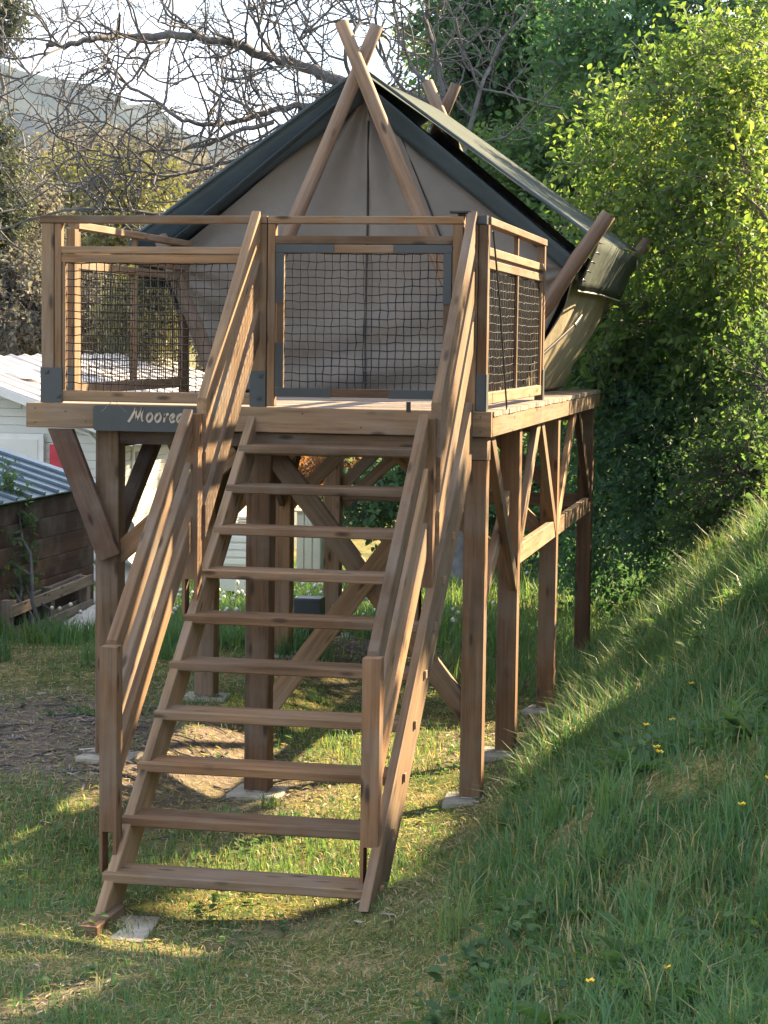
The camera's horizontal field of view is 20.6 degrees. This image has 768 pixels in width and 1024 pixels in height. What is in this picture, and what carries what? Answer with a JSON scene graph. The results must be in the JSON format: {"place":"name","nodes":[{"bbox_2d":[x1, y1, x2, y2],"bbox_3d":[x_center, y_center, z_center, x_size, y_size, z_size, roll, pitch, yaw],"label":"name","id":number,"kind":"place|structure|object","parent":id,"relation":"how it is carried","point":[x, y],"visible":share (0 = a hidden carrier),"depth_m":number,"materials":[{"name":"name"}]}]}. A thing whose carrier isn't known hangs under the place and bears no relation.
{"place":"outdoors","nodes":[
{"label":"outdoors","id":0,"kind":"place"},
{"bbox_2d":[0,62,766,343],"bbox_3d":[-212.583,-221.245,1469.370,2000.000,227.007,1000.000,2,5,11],"label":"hill","id":1,"kind":"structure","parent":0,"point":[22,105],"depth_m":1394.36,"materials":[{"name":"grey"}]},
{"bbox_2d":[0,344,767,1023],"bbox_3d":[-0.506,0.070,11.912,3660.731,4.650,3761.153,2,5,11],"label":"ground","id":2,"kind":"structure","parent":0,"point":[216,746],"depth_m":9.55,"materials":[{"name":"green plant"}]},
{"bbox_2d":[0,0,45,312],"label":"pine tree","id":3,"kind":"object","parent":2,"relation":"on","point":[13,12],"visible":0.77,"depth_m":36.82,"materials":[{"name":"green plant"}]},
{"bbox_2d":[0,456,49,631],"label":"dark shrub","id":4,"kind":"object","parent":2,"relation":"on","point":[31,578],"visible":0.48,"depth_m":17.85,"materials":[{"name":"green plant"}]},
{"bbox_2d":[4,161,86,309],"bbox_3d":[-6.778,-3.143,39.208,2.553,6.668,3.555,2,5,11],"label":"scrub bush","id":5,"kind":"object","parent":2,"relation":"on","point":[45,207],"visible":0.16,"depth_m":38.80,"materials":[{"name":"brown plant"}]},
{"bbox_2d":[0,574,92,634],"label":"pallet","id":6,"kind":"object","parent":2,"relation":"on","point":[51,594],"visible":0.47,"depth_m":18.39,"materials":[{"name":"brown wood"}]},
{"bbox_2d":[0,447,95,625],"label":"shed","id":7,"kind":"structure","parent":2,"relation":"on","point":[65,551],"depth_m":18.69,"materials":[{"name":"brown wood"}]},
{"bbox_2d":[4,128,91,240],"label":"budding tree","id":8,"kind":"object","parent":2,"relation":"on","point":[38,134],"visible":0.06,"depth_m":68.89,"materials":[{"name":"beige plant"}]},
{"bbox_2d":[0,229,97,355],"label":"scrub bush","id":9,"kind":"object","parent":2,"relation":"on","point":[21,328],"visible":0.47,"depth_m":36.35,"materials":[{"name":"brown plant"}]},
{"bbox_2d":[17,138,126,264],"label":"budding tree","id":10,"kind":"object","parent":2,"relation":"on","point":[49,170],"visible":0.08,"depth_m":63.84,"materials":[{"name":"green plant"}]},
{"bbox_2d":[60,604,94,629],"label":"slab","id":11,"kind":"structure","parent":2,"relation":"on","point":[89,610],"depth_m":18.84,"materials":[{"name":"concrete"}]},
{"bbox_2d":[23,118,160,353],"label":"budding tree","id":12,"kind":"object","parent":2,"relation":"on","point":[114,141],"visible":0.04,"depth_m":72.97,"materials":[{"name":"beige plant"}]},
{"bbox_2d":[75,749,143,763],"bbox_3d":[-1.576,1.443,12.119,0.306,0.118,0.305,2,5,15],"label":"concrete pad","id":13,"kind":"object","parent":2,"relation":"on","point":[91,756],"visible":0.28,"depth_m":12.04,"materials":[{"name":"grey concrete"}]},
{"bbox_2d":[93,522,133,603],"bbox_3d":[-2.708,0.737,20.953,0.465,1.420,0.066,2,5,11],"label":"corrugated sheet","id":14,"kind":"object","parent":2,"relation":"on","point":[128,563],"visible":0.04,"depth_m":20.93,"materials":[{"name":"white metal"}]},
{"bbox_2d":[35,264,192,360],"bbox_3d":[-4.887,-2.188,37.860,3.107,5.043,4.003,2,5,11],"label":"scrub bush","id":15,"kind":"object","parent":2,"relation":"on","point":[93,298],"visible":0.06,"depth_m":36.81,"materials":[{"name":"green plant"}]},
{"bbox_2d":[59,139,190,277],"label":"budding tree","id":16,"kind":"object","parent":2,"relation":"on","point":[120,241],"visible":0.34,"depth_m":61.74,"materials":[{"name":"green plant"}]},
{"bbox_2d":[109,915,159,941],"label":"concrete slab","id":17,"kind":"structure","parent":2,"relation":"on","point":[140,934],"depth_m":9.18,"materials":[{"name":"grey concrete"}]},
{"bbox_2d":[82,264,191,366],"bbox_3d":[-3.811,-1.718,33.672,1.929,4.774,2.414,2,5,11],"label":"scrub bush","id":18,"kind":"object","parent":2,"relation":"on","point":[153,340],"visible":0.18,"depth_m":33.15,"materials":[{"name":"green plant"}]},
{"bbox_2d":[0,698,286,862],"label":"surface roots","id":19,"kind":"object","parent":2,"relation":"on","point":[88,721],"visible":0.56,"depth_m":12.61,"materials":[{"name":"brown plant"}]},
{"bbox_2d":[87,122,209,182],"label":"budding tree","id":20,"kind":"object","parent":2,"relation":"on","point":[166,145],"visible":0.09,"depth_m":75.11,"materials":[{"name":"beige plant"}]},
{"bbox_2d":[0,353,297,568],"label":"mobile home","id":21,"kind":"object","parent":2,"relation":"on","point":[19,381],"visible":0.16,"depth_m":25.83,"materials":[{"name":"plastic"}]},
{"bbox_2d":[0,433,43,461],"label":"window frame","id":22,"kind":"structure","parent":21,"relation":"in","point":[29,445],"depth_m":25.58,"materials":[{"name":"plastic"}]},
{"bbox_2d":[131,445,149,483],"bbox_3d":[-3.006,-0.578,26.099,0.036,0.500,0.650,2,5,11],"label":"window frame","id":23,"kind":"structure","parent":21,"relation":"in","point":[135,450],"depth_m":25.81,"materials":[{"name":"white"}]},
{"bbox_2d":[162,204,202,371],"bbox_3d":[-3.301,-2.868,39.512,3.122,6.165,3.896,2,5,11],"label":"scrub bush","id":24,"kind":"object","parent":2,"relation":"on","point":[200,364],"visible":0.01,"depth_m":39.40,"materials":[{"name":"green plant"}]},
{"bbox_2d":[150,145,227,366],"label":"budding tree","id":25,"kind":"object","parent":2,"relation":"on","point":[186,181],"visible":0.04,"depth_m":69.60,"materials":[{"name":"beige plant"}]},
{"bbox_2d":[183,691,230,701],"bbox_3d":[-1.184,1.279,14.062,0.305,0.118,0.305,1,5,5],"label":"concrete pad","id":26,"kind":"object","parent":2,"relation":"on","point":[220,694],"visible":0.32,"depth_m":13.97,"materials":[{"name":"grey concrete"}]},
{"bbox_2d":[220,535,245,591],"bbox_3d":[-1.672,0.581,24.609,0.392,0.650,0.415,2,5,11],"label":"white cabinet","id":27,"kind":"object","parent":2,"relation":"on","point":[236,554],"visible":0.3,"depth_m":24.41,"materials":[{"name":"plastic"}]},
{"bbox_2d":[226,784,289,799],"bbox_3d":[-0.711,1.629,11.932,0.304,0.116,0.300,2,5,13],"label":"concrete pad","id":28,"kind":"object","parent":2,"relation":"on","point":[239,791],"visible":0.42,"depth_m":11.85,"materials":[{"name":"grey concrete"}]},
{"bbox_2d":[77,211,476,936],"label":"staircase","id":29,"kind":"structure","parent":2,"relation":"on","point":[421,535],"depth_m":10.12,"materials":[{"name":"brown wood"}]},
{"bbox_2d":[0,0,569,583],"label":"bare tree","id":30,"kind":"object","parent":2,"relation":"on","point":[296,66],"visible":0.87,"depth_m":22.62,"materials":[{"name":"brown plant"}]},
{"bbox_2d":[274,651,296,657],"bbox_3d":[-0.776,1.131,16.095,0.285,0.111,0.285,2,5,11],"label":"concrete pad","id":31,"kind":"object","parent":2,"relation":"on","point":[286,655],"visible":0.06,"depth_m":15.97,"materials":[{"name":"grey concrete"}]},
{"bbox_2d":[50,571,528,623],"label":"seed heads","id":32,"kind":"object","parent":2,"relation":"on","point":[70,604],"visible":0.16,"depth_m":20.25,"materials":[{"name":"plant"}]},
{"bbox_2d":[0,635,596,1023],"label":"dry clippings","id":33,"kind":"object","parent":2,"relation":"on","point":[252,967],"visible":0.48,"depth_m":9.58,"materials":[{"name":"beige plant"}]},
{"bbox_2d":[0,632,605,1023],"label":"wood litter","id":34,"kind":"object","parent":2,"relation":"on","point":[91,782],"visible":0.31,"depth_m":11.93,"materials":[{"name":"brown wood"}]},
{"bbox_2d":[293,628,313,635],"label":"dark block","id":35,"kind":"structure","parent":2,"relation":"on","point":[310,631],"depth_m":16.76,"materials":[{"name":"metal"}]},
{"bbox_2d":[294,595,324,614],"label":"dark block","id":36,"kind":"structure","parent":35,"relation":"on","point":[309,604],"depth_m":16.75,"materials":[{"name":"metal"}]},
{"bbox_2d":[294,508,323,586],"bbox_3d":[-0.889,0.453,25.830,0.352,0.974,0.420,2,5,11],"label":"utility box","id":37,"kind":"object","parent":2,"relation":"on","point":[309,553],"visible":0.34,"depth_m":25.67,"materials":[{"name":"grey paint"}]},
{"bbox_2d":[26,389,600,798],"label":"timber platform","id":38,"kind":"structure","parent":2,"relation":"on","point":[107,503],"depth_m":11.93,"materials":[{"name":"wood"}]},
{"bbox_2d":[66,224,190,391],"bbox_3d":[-1.611,-1.273,13.556,0.064,1.048,2.375,2,5,11],"label":"side railing","id":39,"kind":"object","parent":38,"relation":"on","point":[73,236],"visible":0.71,"depth_m":13.38,"materials":[{"name":"wood"}]},
{"bbox_2d":[93,399,196,431],"bbox_3d":[-1.309,-0.536,11.761,0.652,0.175,0.015,2,5,11],"label":"name board","id":40,"kind":"object","parent":38,"relation":"attached to","point":[137,418],"visible":0.87,"depth_m":11.77,"materials":[{"name":"grey paint"}]},
{"bbox_2d":[40,215,267,406],"bbox_3d":[-1.284,-1.123,11.751,1.310,1.048,0.074,2,5,11],"label":"front railing","id":41,"kind":"object","parent":38,"relation":"on","point":[57,255],"visible":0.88,"depth_m":11.77,"materials":[{"name":"wood"}]},
{"bbox_2d":[266,211,470,411],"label":"gate","id":42,"kind":"structure","parent":38,"relation":"on","point":[280,247],"depth_m":11.52,"materials":[{"name":"wood"}]},
{"bbox_2d":[127,19,652,390],"bbox_3d":[0.198,-2.166,15.919,3.399,2.548,3.600,2,5,11],"label":"canvas tent","id":43,"kind":"object","parent":38,"relation":"on","point":[358,140],"visible":0.72,"depth_m":14.61,"materials":[{"name":"fabric"}]},
{"bbox_2d":[463,215,547,410],"bbox_3d":[0.749,-1.168,12.620,0.130,1.052,2.571,2,5,11],"label":"side railing","id":44,"kind":"object","parent":38,"relation":"on","point":[480,396],"visible":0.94,"depth_m":12.30,"materials":[{"name":"wood"}]},
{"bbox_2d":[492,231,507,409],"bbox_3d":[0.636,-1.042,11.569,0.014,0.973,0.400,2,5,17],"label":"cable","id":45,"kind":"object","parent":44,"relation":"hanging from","point":[500,319],"visible":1,"depth_m":11.59,"materials":[{"name":"metal"}]},
{"bbox_2d":[298,456,380,511],"bbox_3d":[-0.650,-0.033,28.145,1.542,2.184,2.626,0,5,-9],"label":"copper bush","id":46,"kind":"object","parent":2,"relation":"on","point":[308,465],"visible":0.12,"depth_m":27.40,"materials":[{"name":"orange plant"}]},
{"bbox_2d":[0,531,767,1023],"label":"broadleaf weeds","id":47,"kind":"object","parent":2,"relation":"on","point":[470,953],"visible":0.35,"depth_m":8.05,"materials":[{"name":"green plant"}]},
{"bbox_2d":[0,498,767,699],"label":"meadow grass","id":48,"kind":"structure","parent":2,"relation":"on","point":[455,595],"depth_m":18.20,"materials":[{"name":"green plant"}]},
{"bbox_2d":[0,487,767,1023],"bbox_3d":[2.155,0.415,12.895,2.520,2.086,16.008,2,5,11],"label":"bank grass","id":49,"kind":"structure","parent":2,"relation":"on","point":[562,889],"depth_m":8.45,"materials":[{"name":"green plant"}]},
{"bbox_2d":[319,447,499,551],"bbox_3d":[0.443,-0.372,27.132,2.636,1.995,3.261,2,5,11],"label":"background shrub","id":50,"kind":"object","parent":2,"relation":"on","point":[369,515],"visible":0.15,"depth_m":26.43,"materials":[{"name":"green plant"}]},
{"bbox_2d":[442,792,483,808],"bbox_3d":[0.483,1.635,11.691,0.307,0.113,0.306,1,5,7],"label":"concrete pad","id":51,"kind":"object","parent":2,"relation":"on","point":[452,798],"visible":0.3,"depth_m":11.57,"materials":[{"name":"grey concrete"}]},
{"bbox_2d":[380,0,582,457],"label":"pale tree","id":52,"kind":"object","parent":2,"relation":"on","point":[418,42],"depth_m":35.21,"materials":[{"name":"green plant"}]},
{"bbox_2d":[484,746,517,762],"bbox_3d":[0.751,1.529,13.013,0.303,0.116,0.303,2,5,9],"label":"concrete pad","id":53,"kind":"object","parent":2,"relation":"on","point":[489,755],"visible":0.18,"depth_m":12.90,"materials":[{"name":"grey concrete"}]},
{"bbox_2d":[388,0,633,183],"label":"ivy clad tree","id":54,"kind":"object","parent":2,"relation":"on","point":[507,66],"visible":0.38,"depth_m":27.60,"materials":[{"name":"green plant"}]},
{"bbox_2d":[521,704,555,714],"bbox_3d":[1.144,1.448,14.992,0.282,0.116,0.286,2,5,17],"label":"concrete pad","id":55,"kind":"object","parent":2,"relation":"on","point":[528,709],"visible":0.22,"depth_m":14.89,"materials":[{"name":"grey concrete"}]},
{"bbox_2d":[488,437,643,595],"bbox_3d":[1.943,-0.022,24.023,2.223,2.310,4.374,-1,5,-18],"label":"background shrub","id":56,"kind":"object","parent":2,"relation":"on","point":[492,515],"visible":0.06,"depth_m":22.83,"materials":[{"name":"green plant"}]},
{"bbox_2d":[459,71,686,549],"bbox_3d":[1.810,-2.241,23.922,3.560,5.644,4.909,2,5,11],"label":"hedge shrub","id":57,"kind":"object","parent":2,"relation":"on","point":[532,159],"visible":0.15,"depth_m":23.96,"materials":[{"name":"green plant"}]},
{"bbox_2d":[586,977,594,991],"bbox_3d":[0.675,1.593,6.885,0.036,0.145,0.032,2,5,11],"label":"buttercup","id":58,"kind":"object","parent":2,"relation":"on","point":[590,980],"visible":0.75,"depth_m":6.88,"materials":[{"name":"yellow plant"}]},
{"bbox_2d":[490,512,767,1023],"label":"dock plants","id":59,"kind":"object","parent":2,"relation":"on","point":[612,957],"visible":0.31,"depth_m":8.42,"materials":[{"name":"green plant"}]},
{"bbox_2d":[513,0,767,275],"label":"broadleaf tree","id":60,"kind":"object","parent":2,"relation":"on","point":[609,49],"visible":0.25,"depth_m":25.18,"materials":[{"name":"green plant"}]},
{"bbox_2d":[533,322,767,618],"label":"dark shrub","id":61,"kind":"object","parent":2,"relation":"on","point":[623,491],"visible":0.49,"depth_m":19.30,"materials":[{"name":"green plant"}]},
{"bbox_2d":[543,0,767,334],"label":"hazel shrub","id":62,"kind":"object","parent":2,"relation":"on","point":[728,132],"visible":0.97,"depth_m":16.97,"materials":[{"name":"green plant"}]},
{"bbox_2d":[650,745,660,773],"bbox_3d":[1.124,1.040,8.752,0.046,0.152,0.032,2,5,11],"label":"buttercup","id":63,"kind":"object","parent":2,"relation":"on","point":[657,746],"visible":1,"depth_m":8.75,"materials":[{"name":"yellow plant"}]},
{"bbox_2d":[656,749,663,782],"bbox_3d":[1.130,1.046,8.654,0.031,0.146,0.032,-2,5,-28],"label":"buttercup","id":64,"kind":"object","parent":2,"relation":"on","point":[658,751],"visible":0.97,"depth_m":8.64,"materials":[{"name":"yellow plant"}]},
{"bbox_2d":[559,198,767,439],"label":"hazel shrub","id":65,"kind":"object","parent":2,"relation":"on","point":[619,326],"visible":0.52,"depth_m":18.19,"materials":[{"name":"green plant"}]},
{"bbox_2d":[664,964,670,990],"bbox_3d":[0.914,1.528,6.786,0.032,0.144,0.033,2,5,11],"label":"buttercup","id":66,"kind":"object","parent":2,"relation":"on","point":[668,967],"visible":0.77,"depth_m":6.78,"materials":[{"name":"yellow plant"}]},
{"bbox_2d":[646,305,767,569],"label":"bramble shrub","id":67,"kind":"object","parent":2,"relation":"on","point":[746,452],"visible":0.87,"depth_m":16.67,"materials":[{"name":"green plant"}]},
{"bbox_2d":[738,801,745,838],"bbox_3d":[1.358,1.175,8.007,0.032,0.150,0.034,2,5,11],"label":"buttercup","id":68,"kind":"object","parent":2,"relation":"on","point":[742,803],"visible":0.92,"depth_m":8.00,"materials":[{"name":"yellow plant"}]},
{"bbox_2d":[0,0,767,236],"label":"sky","id":69,"kind":"structure","parent":0,"point":[375,66],"materials":[{"name":"white"}]}
]}

